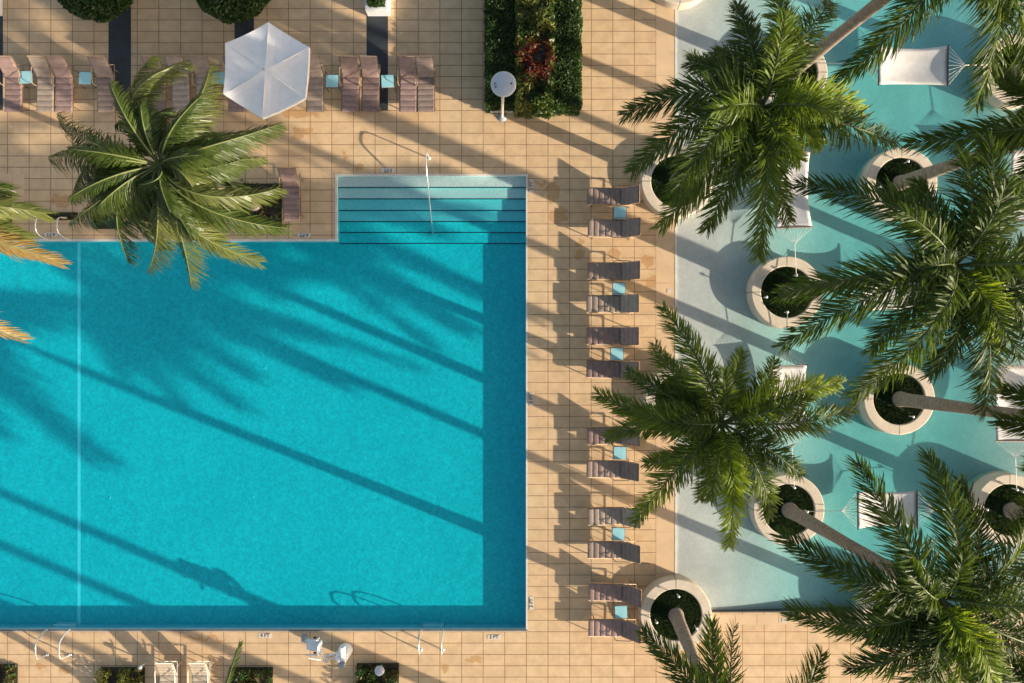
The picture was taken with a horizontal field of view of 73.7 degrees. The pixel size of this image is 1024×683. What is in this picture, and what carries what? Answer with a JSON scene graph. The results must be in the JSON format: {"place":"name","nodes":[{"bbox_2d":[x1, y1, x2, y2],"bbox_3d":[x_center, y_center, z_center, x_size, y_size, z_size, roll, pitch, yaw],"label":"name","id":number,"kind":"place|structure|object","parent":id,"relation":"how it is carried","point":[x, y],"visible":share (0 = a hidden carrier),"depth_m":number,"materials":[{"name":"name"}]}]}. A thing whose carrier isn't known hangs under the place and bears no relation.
{"place":"outdoors","nodes":[
{"label":"outdoors","id":0,"kind":"place"},
{"bbox_2d":[0,243,525,623],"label":"pool floor","id":1,"kind":"structure","parent":0,"point":[350,419],"depth_m":26.81,"materials":[{"name":"tile"}]},
{"bbox_2d":[73,243,80,627],"bbox_3d":[-17.003,3.608,26.585,0.123,0.450,14.932,0,90,0],"label":"pool floor line","id":2,"kind":"object","parent":1,"relation":"on","point":[79,432],"visible":1,"depth_m":26.81,"materials":[{"name":"tile"}]},
{"bbox_2d":[338,177,525,243],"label":"pool steps","id":3,"kind":"structure","parent":1,"relation":"on","point":[464,210],"depth_m":26.56,"materials":[{"name":"tile"}]},
{"bbox_2d":[426,152,433,235],"bbox_3d":[-3.120,-5.630,26.046,0.140,1.369,2.998,-3,90,0],"label":"handrail","id":4,"kind":"object","parent":3,"relation":"on","point":[428,157],"visible":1,"depth_m":25.94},
{"bbox_2d":[0,176,525,628],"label":"pool wall","id":5,"kind":"structure","parent":0,"point":[266,626],"depth_m":26.53,"materials":[{"name":"tile"}]},
{"bbox_2d":[0,0,676,682],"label":"pool deck","id":6,"kind":"structure","parent":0,"point":[564,162],"depth_m":26.26,"materials":[{"name":"tile"}]},
{"bbox_2d":[0,185,11,226],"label":"planting bed","id":7,"kind":"object","parent":6,"relation":"on","point":[10,221],"visible":0.15,"depth_m":26.20,"materials":[{"name":"plant"}]},
{"bbox_2d":[0,182,73,343],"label":"coconut palm","id":8,"kind":"object","parent":7,"relation":"in","point":[20,234],"visible":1,"depth_m":18.32,"materials":[{"name":"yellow plant"}]},
{"bbox_2d":[0,664,17,682],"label":"planting bed","id":9,"kind":"object","parent":6,"relation":"on","point":[8,673],"visible":1,"depth_m":26.14,"materials":[{"name":"plant"}]},
{"bbox_2d":[0,174,23,204],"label":"bed border paving","id":10,"kind":"structure","parent":6,"relation":"on","point":[7,178],"depth_m":26.26,"materials":[{"name":"stone"}]},
{"bbox_2d":[0,56,28,111],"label":"sun lounger","id":11,"kind":"object","parent":6,"relation":"on","point":[9,68],"visible":0.98,"depth_m":25.82,"materials":[{"name":"brown metal"}]},
{"bbox_2d":[20,71,35,87],"bbox_3d":[-18.372,-9.999,26.028,0.504,0.455,0.508,-1,90,0],"label":"side table","id":12,"kind":"object","parent":6,"relation":"on","point":[25,77],"visible":0.94,"depth_m":25.80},
{"bbox_2d":[27,55,54,111],"bbox_3d":[-17.669,-9.641,25.767,0.770,0.986,1.898,1,90,0],"label":"sun lounger","id":13,"kind":"object","parent":6,"relation":"on","point":[40,66],"visible":0.96,"depth_m":25.82,"materials":[{"name":"brown metal"}]},
{"bbox_2d":[35,622,78,658],"bbox_3d":[-17.442,11.569,26.207,1.015,1.236,1.105,0,90,0],"label":"pool ladder","id":14,"kind":"object","parent":6,"relation":"attached to","point":[73,624],"visible":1,"depth_m":26.23,"materials":[{"name":"metal"}]},
{"bbox_2d":[45,56,79,111],"bbox_3d":[-16.959,-9.641,25.767,0.770,0.986,1.898,1,90,0],"label":"sun lounger","id":15,"kind":"object","parent":6,"relation":"on","point":[59,66],"visible":0.98,"depth_m":25.82,"materials":[{"name":"brown fabric"}]},
{"bbox_2d":[47,212,77,219],"bbox_3d":[-17.361,-4.797,26.161,1.416,0.198,0.376,0,90,0],"label":"planting bed","id":16,"kind":"object","parent":6,"relation":"on","point":[69,216],"visible":0.66,"depth_m":26.20,"materials":[{"name":"plant"}]},
{"bbox_2d":[79,71,96,88],"bbox_3d":[-16.142,-9.961,26.028,0.504,0.455,0.508,2,90,0],"label":"side table","id":17,"kind":"object","parent":6,"relation":"on","point":[84,78],"visible":0.93,"depth_m":25.80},
{"bbox_2d":[92,213,117,228],"bbox_3d":[-15.557,-4.617,26.102,1.136,0.317,0.702,0,90,0],"label":"planting bed","id":18,"kind":"object","parent":6,"relation":"on","point":[101,226],"visible":0.36,"depth_m":26.20,"materials":[{"name":"plant"}]},
{"bbox_2d":[93,667,144,682],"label":"planting bed","id":19,"kind":"object","parent":6,"relation":"on","point":[120,675],"visible":1,"depth_m":26.09,"materials":[{"name":"plant"}]},
{"bbox_2d":[141,56,167,110],"bbox_3d":[-13.430,-9.641,25.767,0.770,0.986,1.898,1,90,0],"label":"sun lounger","id":20,"kind":"object","parent":6,"relation":"on","point":[163,102],"visible":0.27,"depth_m":25.83,"materials":[{"name":"brown metal"}]},
{"bbox_2d":[154,661,181,682],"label":"sun lounger","id":21,"kind":"object","parent":6,"relation":"on","point":[167,672],"visible":1,"depth_m":25.77,"materials":[{"name":"beige fabric"}]},
{"bbox_2d":[164,56,193,111],"bbox_3d":[-12.541,-9.641,25.767,0.770,0.986,1.898,0,90,0],"label":"sun lounger","id":22,"kind":"object","parent":6,"relation":"on","point":[181,95],"visible":0.59,"depth_m":25.83,"materials":[{"name":"brown fabric"}]},
{"bbox_2d":[0,7,387,109],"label":"dark paving strip","id":23,"kind":"object","parent":6,"relation":"on","point":[119,42],"visible":0.44,"depth_m":26.26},
{"bbox_2d":[57,0,132,22],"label":"round shrub","id":24,"kind":"object","parent":23,"relation":"on","point":[101,11],"visible":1,"depth_m":24.71,"materials":[{"name":"green plant"}]},
{"bbox_2d":[87,56,119,111],"bbox_3d":[-15.393,-9.641,25.767,0.770,0.986,1.898,-1,90,0],"label":"sun lounger","id":25,"kind":"object","parent":23,"relation":"on","point":[101,68],"visible":0.87,"depth_m":25.82,"materials":[{"name":"brown fabric"}]},
{"bbox_2d":[196,0,270,24],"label":"round shrub","id":26,"kind":"object","parent":23,"relation":"on","point":[227,12],"visible":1,"depth_m":24.68,"materials":[{"name":"green plant"}]},
{"bbox_2d":[359,55,381,111],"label":"sun lounger","id":27,"kind":"object","parent":23,"relation":"on","point":[370,85],"visible":1,"depth_m":25.82,"materials":[{"name":"brown fabric"}]},
{"bbox_2d":[365,0,389,15],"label":"planter box","id":28,"kind":"object","parent":23,"relation":"on","point":[377,7],"visible":1,"depth_m":25.76,"materials":[{"name":"white paint"}]},
{"bbox_2d":[187,661,213,682],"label":"sun lounger","id":29,"kind":"object","parent":6,"relation":"on","point":[200,672],"visible":1,"depth_m":25.77,"materials":[{"name":"fabric"}]},
{"bbox_2d":[189,56,216,109],"bbox_3d":[-11.635,-9.641,25.767,0.770,0.986,1.898,0,90,0],"label":"sun lounger","id":30,"kind":"object","parent":6,"relation":"on","point":[201,63],"visible":0.45,"depth_m":25.63,"materials":[{"name":"brown fabric"}]},
{"bbox_2d":[222,56,245,111],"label":"sun lounger","id":31,"kind":"object","parent":6,"relation":"on","point":[233,106],"visible":0.17,"depth_m":25.83,"materials":[{"name":"brown fabric"}]},
{"bbox_2d":[225,638,242,682],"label":"coconut palm","id":32,"kind":"object","parent":6,"relation":"on","point":[231,673],"visible":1,"depth_m":20.34,"materials":[{"name":"green plant"}]},
{"bbox_2d":[228,667,272,682],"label":"planting bed","id":33,"kind":"object","parent":6,"relation":"on","point":[252,675],"visible":0.99,"depth_m":26.10,"materials":[{"name":"plant"}]},
{"bbox_2d":[235,182,281,228],"bbox_3d":[-9.690,-5.185,26.077,1.787,0.369,1.831,0,90,0],"label":"planting bed","id":34,"kind":"object","parent":6,"relation":"on","point":[274,211],"visible":0.38,"depth_m":26.20,"materials":[{"name":"plant"}]},
{"bbox_2d":[48,56,293,290],"bbox_3d":[-9.710,-4.754,21.840,7.289,8.937,6.496,41,90,0],"label":"coconut palm","id":35,"kind":"object","parent":34,"relation":"in","point":[178,198],"visible":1,"depth_m":18.38,"materials":[{"name":"green plant"}]},
{"bbox_2d":[223,22,309,118],"bbox_3d":[-8.615,-9.508,25.000,3.023,2.520,3.364,0,90,0],"label":"parasol","id":36,"kind":"object","parent":6,"relation":"on","point":[267,66],"visible":0.97,"depth_m":23.97,"materials":[{"name":"white fabric"}]},
{"bbox_2d":[277,167,303,220],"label":"sun lounger","id":37,"kind":"object","parent":6,"relation":"on","point":[289,178],"visible":0.91,"depth_m":25.82,"materials":[{"name":"fabric"}]},
{"bbox_2d":[306,56,326,111],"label":"sun lounger","id":38,"kind":"object","parent":6,"relation":"on","point":[315,98],"visible":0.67,"depth_m":25.82,"materials":[{"name":"brown metal"}]},
{"bbox_2d":[301,633,352,667],"bbox_3d":[-7.028,11.488,25.525,1.963,1.470,0.978,13,90,0],"label":"pool lift","id":39,"kind":"object","parent":6,"relation":"on","point":[343,653],"visible":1,"depth_m":25.26,"materials":[{"name":"white paint"}]},
{"bbox_2d":[326,75,341,91],"bbox_3d":[-6.804,-9.848,26.028,0.504,0.455,0.508,0,90,0],"label":"side table","id":40,"kind":"object","parent":6,"relation":"on","point":[332,81],"visible":0.98,"depth_m":25.80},
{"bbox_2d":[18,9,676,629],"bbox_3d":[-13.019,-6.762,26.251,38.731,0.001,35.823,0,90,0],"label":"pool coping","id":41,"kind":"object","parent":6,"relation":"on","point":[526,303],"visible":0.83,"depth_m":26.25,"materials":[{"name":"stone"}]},
{"bbox_2d":[338,55,360,111],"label":"sun lounger","id":42,"kind":"object","parent":6,"relation":"on","point":[350,85],"visible":0.98,"depth_m":25.82,"materials":[{"name":"brown fabric"}]},
{"bbox_2d":[354,663,398,682],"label":"planting bed","id":43,"kind":"object","parent":6,"relation":"on","point":[365,673],"visible":0.85,"depth_m":26.12,"materials":[{"name":"plant"}]},
{"bbox_2d":[381,74,395,91],"bbox_3d":[-4.706,-9.848,26.028,0.504,0.455,0.508,-2,90,0],"label":"side table","id":44,"kind":"object","parent":6,"relation":"on","point":[387,81],"visible":1,"depth_m":25.80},
{"bbox_2d":[397,56,417,111],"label":"sun lounger","id":45,"kind":"object","parent":6,"relation":"on","point":[407,90],"visible":0.99,"depth_m":25.82,"materials":[{"name":"brown metal"}]},
{"bbox_2d":[414,56,435,111],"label":"sun lounger","id":46,"kind":"object","parent":6,"relation":"on","point":[425,65],"visible":0.99,"depth_m":25.82,"materials":[{"name":"fabric"}]},
{"bbox_2d":[418,622,444,654],"bbox_3d":[-3.077,11.481,26.209,0.976,1.233,0.895,0,90,0],"label":"pool ladder","id":47,"kind":"object","parent":6,"relation":"attached to","point":[433,624],"visible":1,"depth_m":26.48,"materials":[{"name":"metal"}]},
{"bbox_2d":[483,0,516,112],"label":"hedge","id":48,"kind":"object","parent":6,"relation":"on","point":[499,26],"visible":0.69,"depth_m":25.13,"materials":[{"name":"plant"}]},
{"bbox_2d":[491,71,515,121],"bbox_3d":[-0.285,-8.640,24.553,0.860,3.417,0.860,0,90,0],"label":"lamp post","id":49,"kind":"object","parent":6,"relation":"on","point":[503,84],"visible":1,"depth_m":22.87,"materials":[{"name":"grey metal"}]},
{"bbox_2d":[0,611,1008,630],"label":"gutter line","id":50,"kind":"object","parent":6,"relation":"on","point":[389,630],"visible":0.5,"depth_m":26.25,"materials":[{"name":"tile"}]},
{"bbox_2d":[513,0,556,119],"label":"croton shrubs","id":51,"kind":"object","parent":6,"relation":"on","point":[534,37],"visible":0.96,"depth_m":24.90,"materials":[{"name":"green plant"}]},
{"bbox_2d":[548,0,583,116],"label":"hedge","id":52,"kind":"object","parent":6,"relation":"on","point":[567,74],"visible":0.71,"depth_m":25.08,"materials":[{"name":"plant"}]},
{"bbox_2d":[586,293,638,313],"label":"sun lounger","id":53,"kind":"object","parent":6,"relation":"on","point":[626,304],"visible":1,"depth_m":25.82,"materials":[{"name":"beige fabric"}]},
{"bbox_2d":[586,326,638,345],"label":"sun lounger","id":54,"kind":"object","parent":6,"relation":"on","point":[620,335],"visible":1,"depth_m":25.82,"materials":[{"name":"fabric"}]},
{"bbox_2d":[586,458,639,481],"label":"sun lounger","id":55,"kind":"object","parent":6,"relation":"on","point":[627,470],"visible":1,"depth_m":25.82,"materials":[{"name":"fabric"}]},
{"bbox_2d":[586,360,639,379],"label":"sun lounger","id":56,"kind":"object","parent":6,"relation":"on","point":[610,369],"visible":0.81,"depth_m":25.83,"materials":[{"name":"fabric"}]},
{"bbox_2d":[587,185,639,207],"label":"sun lounger","id":57,"kind":"object","parent":6,"relation":"on","point":[613,196],"visible":1,"depth_m":25.82,"materials":[{"name":"brown fabric"}]},
{"bbox_2d":[587,425,639,446],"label":"sun lounger","id":58,"kind":"object","parent":6,"relation":"on","point":[593,436],"visible":0.59,"depth_m":25.83,"materials":[{"name":"fabric"}]},
{"bbox_2d":[587,260,640,280],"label":"sun lounger","id":59,"kind":"object","parent":6,"relation":"on","point":[622,271],"visible":1,"depth_m":25.82,"materials":[{"name":"fabric"}]},
{"bbox_2d":[588,217,640,239],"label":"sun lounger","id":60,"kind":"object","parent":6,"relation":"on","point":[629,228],"visible":1,"depth_m":25.82,"materials":[{"name":"fabric"}]},
{"bbox_2d":[588,538,640,563],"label":"sun lounger","id":61,"kind":"object","parent":6,"relation":"on","point":[626,550],"visible":1,"depth_m":25.82,"materials":[{"name":"fabric"}]},
{"bbox_2d":[588,615,640,643],"bbox_3d":[3.841,10.863,25.767,1.898,0.986,0.770,1,90,0],"label":"sun lounger","id":62,"kind":"object","parent":6,"relation":"on","point":[623,628],"visible":0.97,"depth_m":25.82,"materials":[{"name":"fabric"}]},
{"bbox_2d":[588,504,640,528],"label":"sun lounger","id":63,"kind":"object","parent":6,"relation":"on","point":[602,516],"visible":0.88,"depth_m":25.83,"materials":[{"name":"fabric"}]},
{"bbox_2d":[588,579,641,607],"bbox_3d":[3.852,9.512,25.767,1.898,0.986,0.770,1,90,0],"label":"sun lounger","id":64,"kind":"object","parent":6,"relation":"on","point":[623,592],"visible":1,"depth_m":25.82,"materials":[{"name":"fabric"}]},
{"bbox_2d":[609,347,623,360],"bbox_3d":[3.969,0.473,26.028,0.504,0.455,0.508,-1,90,0],"label":"side table","id":65,"kind":"object","parent":6,"relation":"on","point":[616,353],"visible":0.97,"depth_m":25.80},
{"bbox_2d":[610,525,624,540],"bbox_3d":[4.026,7.277,26.028,0.504,0.455,0.508,1,90,0],"label":"side table","id":66,"kind":"object","parent":6,"relation":"on","point":[618,533],"visible":0.95,"depth_m":25.80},
{"bbox_2d":[611,282,625,295],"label":"side table","id":67,"kind":"object","parent":6,"relation":"on","point":[618,287],"visible":0.94,"depth_m":25.80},
{"bbox_2d":[612,445,626,459],"bbox_3d":[4.083,4.215,26.028,0.504,0.455,0.508,0,90,0],"label":"side table","id":68,"kind":"object","parent":6,"relation":"on","point":[619,453],"visible":0.95,"depth_m":25.80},
{"bbox_2d":[612,206,626,219],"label":"side table","id":69,"kind":"object","parent":6,"relation":"on","point":[618,211],"visible":0.9,"depth_m":25.80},
{"bbox_2d":[612,601,627,618],"bbox_3d":[4.120,10.226,26.028,0.504,0.455,0.508,-2,90,0],"label":"side table","id":70,"kind":"object","parent":6,"relation":"on","point":[620,611],"visible":0.96,"depth_m":25.80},
{"bbox_2d":[638,575,711,649],"bbox_3d":[6.207,10.351,26.285,2.760,0.950,2.760,0,90,0],"label":"round planter","id":71,"kind":"object","parent":6,"relation":"on","point":[660,599],"visible":0.82,"depth_m":25.87,"materials":[{"name":"concrete"}]},
{"bbox_2d":[634,607,830,682],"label":"royal palm","id":72,"kind":"object","parent":71,"relation":"in","point":[697,670],"visible":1,"depth_m":18.82,"materials":[{"name":"green plant"}]},
{"bbox_2d":[639,146,711,218],"bbox_3d":[6.245,-6.074,26.285,2.760,0.950,2.760,0,90,0],"label":"round planter","id":73,"kind":"object","parent":6,"relation":"on","point":[653,182],"visible":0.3,"depth_m":25.86,"materials":[{"name":"beige concrete"}]},
{"bbox_2d":[614,0,903,265],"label":"royal palm","id":74,"kind":"object","parent":73,"relation":"in","point":[767,134],"visible":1,"depth_m":17.03,"materials":[{"name":"green plant"}]},
{"bbox_2d":[643,363,712,409],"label":"round planter","id":75,"kind":"object","parent":6,"relation":"on","point":[648,398],"visible":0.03,"depth_m":25.84,"materials":[{"name":"beige concrete"}]},
{"bbox_2d":[590,301,861,551],"bbox_3d":[5.748,2.649,22.234,7.090,7.467,7.451,38,90,0],"label":"royal palm","id":76,"kind":"object","parent":75,"relation":"in","point":[693,419],"visible":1,"depth_m":19.47,"materials":[{"name":"green plant"}]},
{"bbox_2d":[656,3,1023,624],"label":"border paving","id":77,"kind":"structure","parent":0,"point":[664,275],"depth_m":26.26,"materials":[{"name":"stone"}]},
{"bbox_2d":[677,0,1023,609],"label":"wading pool floor","id":78,"kind":"structure","parent":0,"point":[756,569],"depth_m":26.63,"materials":[{"name":"paint"}]},
{"bbox_2d":[654,0,701,9],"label":"round planter","id":79,"kind":"object","parent":78,"relation":"on","point":[679,4],"visible":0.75,"depth_m":26.00,"materials":[{"name":"beige stone"}]},
{"bbox_2d":[746,256,821,328],"bbox_3d":[10.408,-1.873,26.285,2.760,0.950,2.760,0,90,0],"label":"round planter","id":80,"kind":"object","parent":78,"relation":"on","point":[763,280],"visible":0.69,"depth_m":25.86,"materials":[{"name":"concrete"}]},
{"bbox_2d":[769,130,1023,421],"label":"royal palm","id":81,"kind":"object","parent":80,"relation":"in","point":[985,300],"visible":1,"depth_m":15.88,"materials":[{"name":"green plant"}]},
{"bbox_3d":[10.330,-1.104,25.738,0.100,0.365,0.100,0,90,0],"label":"hammock post","id":82,"kind":"object","parent":80,"relation":"on","visible":0},
{"bbox_2d":[771,313,807,480],"bbox_3d":[10.460,2.190,25.790,1.579,0.364,6.589,0,90,0],"label":"hammock","id":83,"kind":"object","parent":82,"relation":"hanging from","point":[795,369],"visible":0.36,"depth_m":25.79,"materials":[{"name":"white fabric"}]},
{"bbox_3d":[10.667,-2.489,25.738,0.100,0.365,0.100,0,90,0],"label":"hammock post","id":84,"kind":"object","parent":80,"relation":"on","visible":0},
{"bbox_2d":[774,148,813,273],"bbox_3d":[10.578,-5.858,25.790,1.560,0.364,6.739,0,90,0],"label":"hammock","id":85,"kind":"object","parent":84,"relation":"hanging from","point":[802,211],"visible":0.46,"depth_m":25.85,"materials":[{"name":"white fabric"}]},
{"bbox_2d":[748,470,823,544],"bbox_3d":[10.483,6.377,26.285,2.760,0.950,2.760,0,90,0],"label":"round planter","id":86,"kind":"object","parent":78,"relation":"on","point":[806,495],"visible":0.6,"depth_m":25.86,"materials":[{"name":"beige stone"}]},
{"bbox_2d":[767,445,1023,682],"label":"royal palm","id":87,"kind":"object","parent":86,"relation":"in","point":[940,627],"visible":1,"depth_m":16.70,"materials":[{"name":"green plant"}]},
{"bbox_3d":[11.079,6.382,25.738,0.100,0.365,0.100,0,90,0],"label":"hammock post","id":88,"kind":"object","parent":86,"relation":"on","visible":0},
{"bbox_2d":[809,490,984,529],"bbox_3d":[14.447,6.348,25.790,6.738,0.364,1.505,0,90,0],"label":"hammock","id":89,"kind":"object","parent":88,"relation":"hanging from","point":[910,500],"visible":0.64,"depth_m":25.80,"materials":[{"name":"white fabric"}]},
{"bbox_2d":[758,37,826,104],"bbox_3d":[10.597,-10.200,26.285,2.760,0.950,2.760,0,90,0],"label":"round planter","id":90,"kind":"object","parent":78,"relation":"on","point":[818,70],"visible":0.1,"depth_m":25.85,"materials":[{"name":"beige concrete"}]},
{"bbox_2d":[789,0,1023,116],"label":"royal palm","id":91,"kind":"object","parent":90,"relation":"in","point":[1002,11],"visible":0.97,"depth_m":16.53,"materials":[{"name":"green plant"}]},
{"bbox_2d":[850,573,912,649],"bbox_3d":[14.609,10.351,26.285,2.760,0.950,2.760,0,90,0],"label":"round planter","id":92,"kind":"object","parent":78,"relation":"on","point":[880,606],"visible":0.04,"depth_m":25.93,"materials":[{"name":"beige stone"}]},
{"bbox_2d":[891,584,1023,682],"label":"royal palm","id":93,"kind":"object","parent":92,"relation":"in","point":[1019,675],"visible":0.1,"depth_m":17.71,"materials":[{"name":"green plant"}]},
{"bbox_2d":[852,362,934,434],"bbox_3d":[14.665,2.176,26.285,2.760,0.950,2.760,0,90,0],"label":"round planter","id":94,"kind":"object","parent":78,"relation":"on","point":[881,412],"visible":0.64,"depth_m":25.87,"materials":[{"name":"beige stone"}]},
{"bbox_2d":[892,378,1023,525],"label":"royal palm","id":95,"kind":"object","parent":94,"relation":"in","point":[1011,417],"visible":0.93,"depth_m":19.84,"materials":[{"name":"green plant"}]},
{"bbox_2d":[854,147,936,222],"bbox_3d":[14.760,-5.999,26.285,2.760,0.950,2.760,0,90,0],"label":"round planter","id":96,"kind":"object","parent":78,"relation":"on","point":[880,166],"visible":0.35,"depth_m":25.87,"materials":[{"name":"beige stone"}]},
{"bbox_2d":[892,52,1023,212],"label":"royal palm","id":97,"kind":"object","parent":96,"relation":"in","point":[1010,131],"visible":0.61,"depth_m":18.10,"materials":[{"name":"green plant"}]},
{"bbox_2d":[960,470,1023,544],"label":"round planter","id":98,"kind":"object","parent":78,"relation":"on","point":[995,492],"visible":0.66,"depth_m":25.88,"materials":[{"name":"concrete"}]},
{"bbox_2d":[1002,502,1023,520],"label":"royal palm","id":99,"kind":"object","parent":98,"relation":"in","point":[1008,506],"visible":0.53,"depth_m":25.62,"materials":[{"name":"grey plant"}]},
{"bbox_3d":[18.939,5.558,25.738,0.100,0.365,0.100,0,90,0],"label":"hammock post","id":100,"kind":"object","parent":98,"relation":"on","visible":0},
{"bbox_2d":[995,344,1023,487],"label":"hammock","id":101,"kind":"object","parent":100,"relation":"hanging from","point":[1015,375],"visible":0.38,"depth_m":25.80,"materials":[{"name":"white fabric"}]},
{"bbox_2d":[967,34,1023,110],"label":"round planter","id":102,"kind":"object","parent":78,"relation":"on","point":[995,102],"visible":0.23,"depth_m":25.91,"materials":[{"name":"beige stone"}]},
{"bbox_3d":[18.191,-10.386,25.738,0.100,0.365,0.100,0,90,0],"label":"hammock post","id":103,"kind":"object","parent":102,"relation":"on","visible":0},
{"bbox_2d":[815,43,987,85],"bbox_3d":[14.728,-10.420,25.790,6.925,0.364,1.609,0,90,0],"label":"hammock","id":104,"kind":"object","parent":103,"relation":"hanging from","point":[925,66],"visible":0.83,"depth_m":25.87,"materials":[{"name":"white fabric"}]},
{"bbox_2d":[677,613,1023,682],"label":"deck","id":105,"kind":"structure","parent":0,"point":[772,653],"depth_m":26.26,"materials":[{"name":"tile"}]},
{"bbox_2d":[711,607,1016,610],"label":"wading pool wall","id":106,"kind":"structure","parent":0,"point":[784,609],"depth_m":26.40,"materials":[{"name":"stone"}]},
{"bbox_3d":[11.004,-1.778,25.738,0.100,0.365,0.100,0,90,0],"label":"hammock post","id":107,"kind":"object","parent":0,"visible":0},
{"bbox_2d":[826,283,919,309],"bbox_3d":[14.522,-1.850,25.790,7.038,0.364,1.533,0,90,0],"label":"hammock","id":108,"kind":"object","parent":107,"relation":"hanging from","point":[884,299],"visible":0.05,"depth_m":25.89,"materials":[{"name":"white fabric"}]},
{"bbox_3d":[19.538,-2.676,25.738,0.100,0.365,0.100,0,90,0],"label":"hammock post","id":109,"kind":"object","parent":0,"visible":0},
{"bbox_2d":[1011,151,1023,230],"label":"hammock","id":110,"kind":"object","parent":109,"relation":"hanging from","point":[1013,166],"visible":0.19,"depth_m":25.79,"materials":[{"name":"white fabric"}]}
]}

